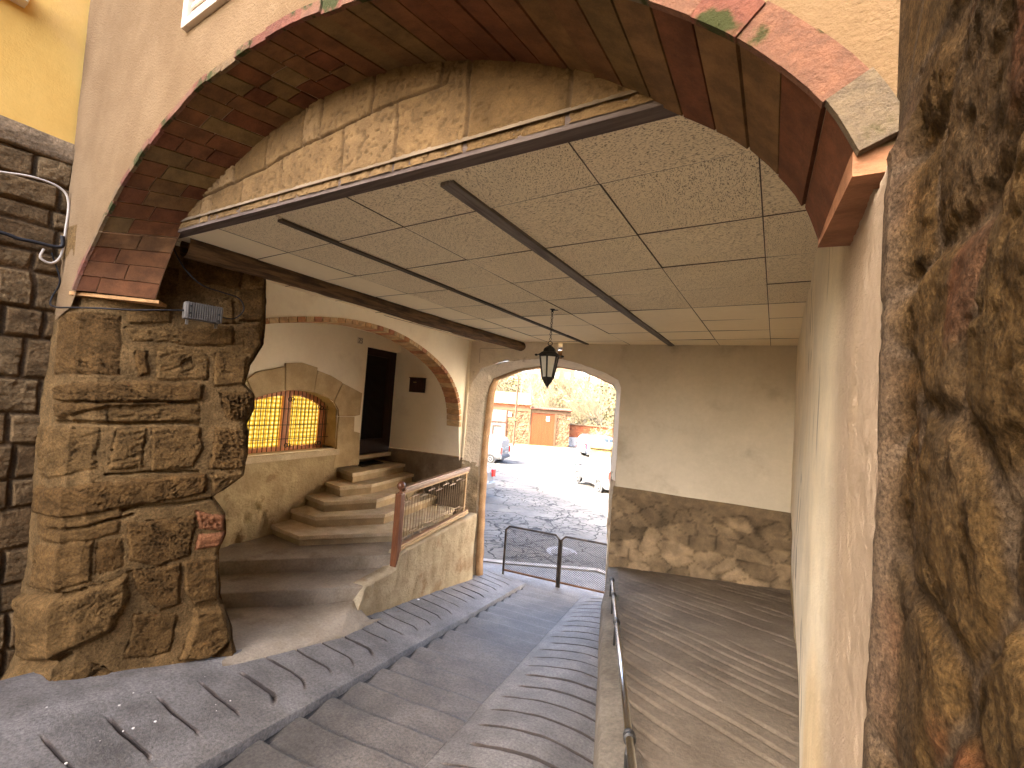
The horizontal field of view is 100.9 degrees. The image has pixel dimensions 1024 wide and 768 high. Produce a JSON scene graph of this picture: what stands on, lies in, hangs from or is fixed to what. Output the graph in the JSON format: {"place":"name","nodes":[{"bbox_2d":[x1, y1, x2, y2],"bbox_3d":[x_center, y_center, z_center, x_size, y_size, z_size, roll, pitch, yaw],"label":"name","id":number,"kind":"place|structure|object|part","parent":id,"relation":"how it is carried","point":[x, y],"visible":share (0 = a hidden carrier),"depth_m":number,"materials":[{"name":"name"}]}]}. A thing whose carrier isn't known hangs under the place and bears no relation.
{"place":"outdoors","nodes":[
{"label":"outdoors","id":0,"kind":"place"},
{"bbox_2d":[0,567,525,767],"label":"grooved pavement","id":1,"kind":"structure","parent":0,"point":[75,722],"depth_m":2.72,"materials":[{"name":"concrete"}]},
{"bbox_2d":[46,692,230,764],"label":"plaster crumbs","id":2,"kind":"object","parent":1,"relation":"on","point":[65,763],"visible":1,"depth_m":2.41,"materials":[{"name":"beige"}]},
{"bbox_2d":[219,460,454,607],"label":"stone stairs","id":3,"kind":"structure","parent":1,"relation":"on","point":[332,543],"depth_m":5.18,"materials":[{"name":"stone"}]},
{"bbox_2d":[358,460,383,466],"bbox_3d":[-2.447,1.347,7.195,0.279,0.015,0.623,3,-2,21],"label":"door mat","id":4,"kind":"object","parent":3,"relation":"on","point":[367,463],"depth_m":7.17,"materials":[{"name":"grey"}]},
{"bbox_2d":[352,512,476,615],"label":"wall","id":5,"kind":"structure","parent":1,"relation":"on","point":[440,559],"depth_m":5.61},
{"bbox_2d":[390,466,469,566],"bbox_3d":[-1.053,1.751,5.917,0.102,1.033,1.846,3,-2,22],"label":"railing","id":6,"kind":"object","parent":5,"relation":"on","point":[397,545],"visible":0.99,"depth_m":5.54,"materials":[{"name":"brown wood"}]},
{"bbox_2d":[222,601,399,665],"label":"concrete ground","id":7,"kind":"structure","parent":0,"point":[261,632],"depth_m":3.95,"materials":[{"name":"grey concrete"}]},
{"bbox_2d":[218,586,578,767],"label":"stepped path","id":8,"kind":"structure","parent":0,"point":[418,707],"depth_m":3.31,"materials":[{"name":"concrete"}]},
{"bbox_2d":[424,597,602,767],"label":"grooved pavement","id":9,"kind":"structure","parent":0,"point":[536,708],"depth_m":3.22,"materials":[{"name":"concrete"}]},
{"bbox_2d":[481,368,588,376],"label":"sky","id":10,"kind":"structure","parent":0,"point":[579,373],"materials":[{"name":"white"}]},
{"bbox_2d":[509,443,573,452],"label":"verge ground","id":11,"kind":"structure","parent":0,"point":[544,448],"depth_m":40.00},
{"bbox_2d":[509,377,521,445],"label":"utility pole","id":12,"kind":"object","parent":11,"relation":"on","point":[514,419],"visible":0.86,"depth_m":40.03,"materials":[{"name":"brown wood"}]},
{"bbox_2d":[483,562,604,598],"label":"pavement","id":13,"kind":"structure","parent":0,"point":[563,589],"depth_m":7.94,"materials":[{"name":"concrete"}]},
{"bbox_2d":[502,525,560,586],"bbox_3d":[0.350,3.203,7.893,1.152,0.970,0.099,3,-2,21],"label":"barrier","id":14,"kind":"object","parent":13,"relation":"on","point":[529,550],"visible":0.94,"depth_m":7.88,"materials":[{"name":"grey metal"}]},
{"bbox_2d":[557,536,606,593],"bbox_3d":[1.370,3.262,7.500,1.153,0.970,0.099,3,-2,21],"label":"barrier","id":15,"kind":"object","parent":13,"relation":"on","point":[572,564],"visible":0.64,"depth_m":7.55,"materials":[{"name":"grey metal"}]},
{"bbox_2d":[484,446,608,570],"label":"ground","id":16,"kind":"structure","parent":0,"point":[541,490],"depth_m":15.40,"materials":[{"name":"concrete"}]},
{"bbox_2d":[359,374,477,492],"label":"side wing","id":17,"kind":"structure","parent":16,"relation":"on","point":[376,458],"depth_m":7.76,"materials":[{"name":"beige paint"}]},
{"bbox_2d":[0,0,899,767],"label":"arched house","id":18,"kind":"structure","parent":16,"relation":"on","point":[670,212],"depth_m":2.71,"materials":[{"name":"paint"}]},
{"bbox_2d":[0,231,65,248],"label":"cable","id":19,"kind":"object","parent":18,"relation":"attached to","point":[62,242],"visible":1,"depth_m":2.88,"materials":[{"name":"black plastic"}]},
{"bbox_2d":[0,171,69,263],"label":"cable","id":20,"kind":"object","parent":18,"relation":"attached to","point":[65,227],"visible":1,"depth_m":2.96,"materials":[{"name":"beige plastic"}]},
{"bbox_2d":[49,253,183,310],"bbox_3d":[-2.781,-0.685,2.856,0.951,0.413,0.296,4,-2,1],"label":"cable","id":21,"kind":"object","parent":18,"relation":"attached to","point":[57,288],"visible":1,"depth_m":2.86,"materials":[{"name":"black plastic"}]},
{"bbox_2d":[182,301,222,328],"bbox_3d":[-2.268,-0.498,3.095,0.165,0.157,0.230,2,-3,41],"label":"floodlight","id":22,"kind":"object","parent":18,"relation":"attached to","point":[202,312],"visible":0.99,"depth_m":3.04,"materials":[{"name":"grey metal"}]},
{"bbox_2d":[181,0,228,31],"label":"shutter window","id":23,"kind":"structure","parent":18,"relation":"in","point":[190,18],"depth_m":2.19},
{"bbox_2d":[174,248,244,318],"bbox_3d":[-2.233,-0.738,3.124,0.033,0.466,0.500,2,-3,36],"label":"cable","id":24,"kind":"object","parent":18,"relation":"attached to","point":[211,288],"visible":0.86,"depth_m":3.15,"materials":[{"name":"black plastic"}]},
{"bbox_2d":[245,363,361,467],"bbox_3d":[-3.168,0.449,5.837,0.570,1.515,2.490,3,-3,25],"label":"window","id":25,"kind":"structure","parent":18,"relation":"in","point":[285,417],"depth_m":5.99,"materials":[{"name":"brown wood"}]},
{"bbox_2d":[357,337,362,343],"bbox_3d":[-2.419,-0.692,6.751,0.015,0.100,0.111,3,-3,25],"label":"house number plate","id":26,"kind":"object","parent":18,"relation":"attached to","point":[359,340],"visible":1,"depth_m":6.74,"materials":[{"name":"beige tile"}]},
{"bbox_2d":[359,347,396,458],"bbox_3d":[-2.360,0.331,7.354,0.220,1.850,1.059,3,-3,25],"label":"door","id":27,"kind":"structure","parent":18,"relation":"in","point":[381,364],"depth_m":7.35,"materials":[{"name":"brown wood"}]},
{"bbox_2d":[409,377,426,392],"bbox_3d":[-1.668,0.017,7.445,0.300,0.262,0.103,3,-2,22],"label":"letterbox","id":28,"kind":"object","parent":18,"relation":"attached to","point":[417,384],"visible":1,"depth_m":7.40,"materials":[{"name":"black metal"}]},
{"bbox_2d":[410,380,421,391],"bbox_3d":[-1.685,0.032,7.405,0.236,0.190,0.008,3,-2,22],"label":"letterbox door","id":29,"kind":"structure","parent":28,"relation":"in","point":[416,386],"depth_m":7.40,"materials":[{"name":"black metal"}]},
{"bbox_2d":[479,348,510,362],"bbox_3d":[-0.240,-0.470,7.007,0.659,0.266,0.015,3,-2,19],"label":"cable","id":30,"kind":"object","parent":18,"relation":"attached to","point":[491,348],"visible":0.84,"depth_m":7.05,"materials":[{"name":"beige plastic"}]},
{"bbox_2d":[535,309,563,388],"bbox_3d":[0.387,-0.356,4.332,0.218,0.827,0.246,6,-3,-44],"label":"hanging lantern","id":31,"kind":"object","parent":18,"relation":"hanging from","point":[549,356],"visible":1,"depth_m":4.28,"materials":[{"name":"black metal"}]},
{"bbox_2d":[486,466,495,489],"bbox_3d":[-2.900,3.529,16.841,4.280,1.573,2.040,3,-3,26],"label":"car","id":32,"kind":"object","parent":16,"relation":"on","point":[490,476],"visible":0.06,"depth_m":16.42,"materials":[{"name":"grey paint"}]},
{"bbox_2d":[487,434,509,462],"bbox_3d":[-2.349,4.587,30.754,4.200,1.974,2.040,3,-2,21],"label":"van","id":33,"kind":"object","parent":16,"relation":"on","point":[499,448],"visible":0.41,"depth_m":29.54,"materials":[{"name":"grey paint"}]},
{"bbox_2d":[490,391,530,444],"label":"stone shed","id":34,"kind":"structure","parent":16,"relation":"on","point":[502,424],"depth_m":41.88,"materials":[{"name":"stone"}]},
{"bbox_2d":[490,409,507,436],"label":"double door","id":35,"kind":"structure","parent":34,"relation":"in","point":[499,417],"depth_m":41.84,"materials":[{"name":"white"}]},
{"bbox_2d":[519,370,564,407],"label":"bare tree","id":36,"kind":"object","parent":16,"relation":"on","point":[532,394],"visible":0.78,"depth_m":48.04,"materials":[{"name":"beige plant"}]},
{"bbox_2d":[483,558,605,575],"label":"kerb","id":37,"kind":"structure","parent":16,"relation":"on","point":[510,562],"depth_m":8.60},
{"bbox_2d":[528,406,572,446],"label":"gated wall","id":38,"kind":"structure","parent":16,"relation":"on","point":[554,431],"depth_m":41.83,"materials":[{"name":"brick"}]},
{"bbox_2d":[530,413,554,445],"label":"garage door","id":39,"kind":"structure","parent":38,"relation":"in","point":[542,431],"depth_m":41.82,"materials":[{"name":"orange wood"}]},
{"bbox_2d":[532,386,582,423],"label":"bare tree","id":40,"kind":"object","parent":16,"relation":"on","point":[551,403],"visible":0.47,"depth_m":47.87,"materials":[{"name":"beige plant"}]},
{"bbox_2d":[546,546,576,555],"bbox_3d":[1.173,3.991,10.011,0.720,0.056,0.720,3,-3,32],"label":"manhole cover","id":41,"kind":"object","parent":16,"relation":"on","point":[566,550],"visible":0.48,"depth_m":10.06,"materials":[{"name":"metal"}]},
{"bbox_2d":[568,424,612,446],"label":"garden wall","id":42,"kind":"structure","parent":16,"relation":"on","point":[576,431],"depth_m":42.89,"materials":[{"name":"orange brick"}]},
{"bbox_2d":[573,458,610,492],"bbox_3d":[4.611,4.439,21.042,2.080,1.573,4.280,5,-2,-13],"label":"car","id":43,"kind":"object","parent":16,"relation":"on","point":[595,472],"visible":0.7,"depth_m":20.24,"materials":[{"name":"grey paint"}]},
{"bbox_3d":[3.990,3.930,20.600,0.187,0.383,0.860,5,-2,-13],"label":"side window","id":44,"kind":"part","parent":43,"relation":"part of","materials":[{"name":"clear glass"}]},
{"bbox_3d":[4.181,3.908,19.783,0.177,0.362,0.800,5,-2,-13],"label":"side window","id":45,"kind":"part","parent":43,"relation":"part of","materials":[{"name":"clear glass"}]},
{"bbox_2d":[576,433,612,454],"bbox_3d":[7.943,5.484,37.334,4.200,1.974,2.040,5,-2,-18],"label":"van","id":46,"kind":"object","parent":16,"relation":"on","point":[582,445],"visible":0.31,"depth_m":36.58,"materials":[{"name":"white paint"}]},
{"bbox_2d":[590,520,606,525],"bbox_3d":[2.799,4.390,13.243,0.720,0.056,0.720,3,-3,32],"label":"manhole cover","id":47,"kind":"object","parent":16,"relation":"on","point":[600,522],"visible":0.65,"depth_m":13.35,"materials":[{"name":"metal"}]},
{"bbox_2d":[589,439,611,460],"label":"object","id":48,"kind":"structure","parent":16,"relation":"on","point":[600,448],"depth_m":25.75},
{"bbox_2d":[590,427,612,435],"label":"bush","id":49,"kind":"object","parent":16,"relation":"on","point":[602,432],"visible":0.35,"depth_m":41.99,"materials":[{"name":"brown plant"}]},
{"bbox_2d":[496,372,615,426],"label":"hill","id":50,"kind":"structure","parent":0,"point":[559,381],"depth_m":74.71,"materials":[{"name":"plant"}]},
{"bbox_2d":[0,0,89,676],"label":"yellow house","id":51,"kind":"structure","parent":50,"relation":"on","point":[42,47],"depth_m":2.91,"materials":[{"name":"yellow paint"}]},
{"bbox_2d":[494,379,513,403],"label":"bare tree","id":52,"kind":"object","parent":50,"relation":"on","point":[502,388],"visible":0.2,"depth_m":50.17,"materials":[{"name":"beige plant"}]},
{"bbox_2d":[516,370,548,404],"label":"bare tree","id":53,"kind":"object","parent":50,"relation":"on","point":[524,377],"visible":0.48,"depth_m":52.41,"materials":[{"name":"beige plant"}]},
{"bbox_2d":[525,369,562,395],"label":"bare tree","id":54,"kind":"object","parent":50,"relation":"on","point":[534,372],"visible":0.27,"depth_m":59.52,"materials":[{"name":"beige plant"}]},
{"bbox_2d":[526,369,574,404],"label":"bare tree","id":55,"kind":"object","parent":50,"relation":"on","point":[553,382],"visible":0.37,"depth_m":55.49,"materials":[{"name":"beige plant"}]},
{"bbox_2d":[496,370,615,426],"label":"undergrowth","id":56,"kind":"object","parent":50,"relation":"on","point":[606,415],"visible":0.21,"depth_m":65.51,"materials":[{"name":"yellow plant"}]},
{"bbox_2d":[538,350,574,382],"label":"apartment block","id":57,"kind":"structure","parent":50,"relation":"on","point":[566,373],"depth_m":90.18,"materials":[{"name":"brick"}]},
{"bbox_2d":[554,368,595,420],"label":"bare tree","id":58,"kind":"object","parent":50,"relation":"on","point":[564,385],"visible":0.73,"depth_m":56.88,"materials":[{"name":"beige plant"}]},
{"bbox_2d":[566,379,600,424],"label":"bare tree","id":59,"kind":"object","parent":50,"relation":"on","point":[586,406],"visible":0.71,"depth_m":47.51,"materials":[{"name":"beige plant"}]},
{"bbox_2d":[568,398,598,425],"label":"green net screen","id":60,"kind":"object","parent":50,"relation":"on","point":[583,409],"visible":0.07,"depth_m":50.04,"materials":[{"name":"green"}]},
{"bbox_2d":[559,371,614,425],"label":"bare tree","id":61,"kind":"object","parent":50,"relation":"on","point":[593,409],"visible":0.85,"depth_m":45.96,"materials":[{"name":"beige plant"}]},
{"bbox_2d":[588,376,612,385],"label":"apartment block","id":62,"kind":"structure","parent":50,"relation":"on","point":[591,379],"depth_m":86.28,"materials":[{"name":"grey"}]},
{"bbox_2d":[593,567,643,767],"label":"ramp kerb","id":63,"kind":"structure","parent":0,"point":[609,747],"depth_m":2.63,"materials":[{"name":"concrete"}]},
{"bbox_2d":[607,577,636,767],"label":"handrail","id":64,"kind":"object","parent":63,"relation":"on","point":[629,740],"visible":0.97,"depth_m":2.26,"materials":[{"name":"silver metal"}]},
{"bbox_2d":[617,567,798,767],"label":"ramp pavement","id":65,"kind":"structure","parent":0,"point":[711,668],"depth_m":2.96,"materials":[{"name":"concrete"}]},
{"bbox_2d":[862,0,1023,767],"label":"rubble wall","id":66,"kind":"structure","parent":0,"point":[945,680],"depth_m":0.45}
]}

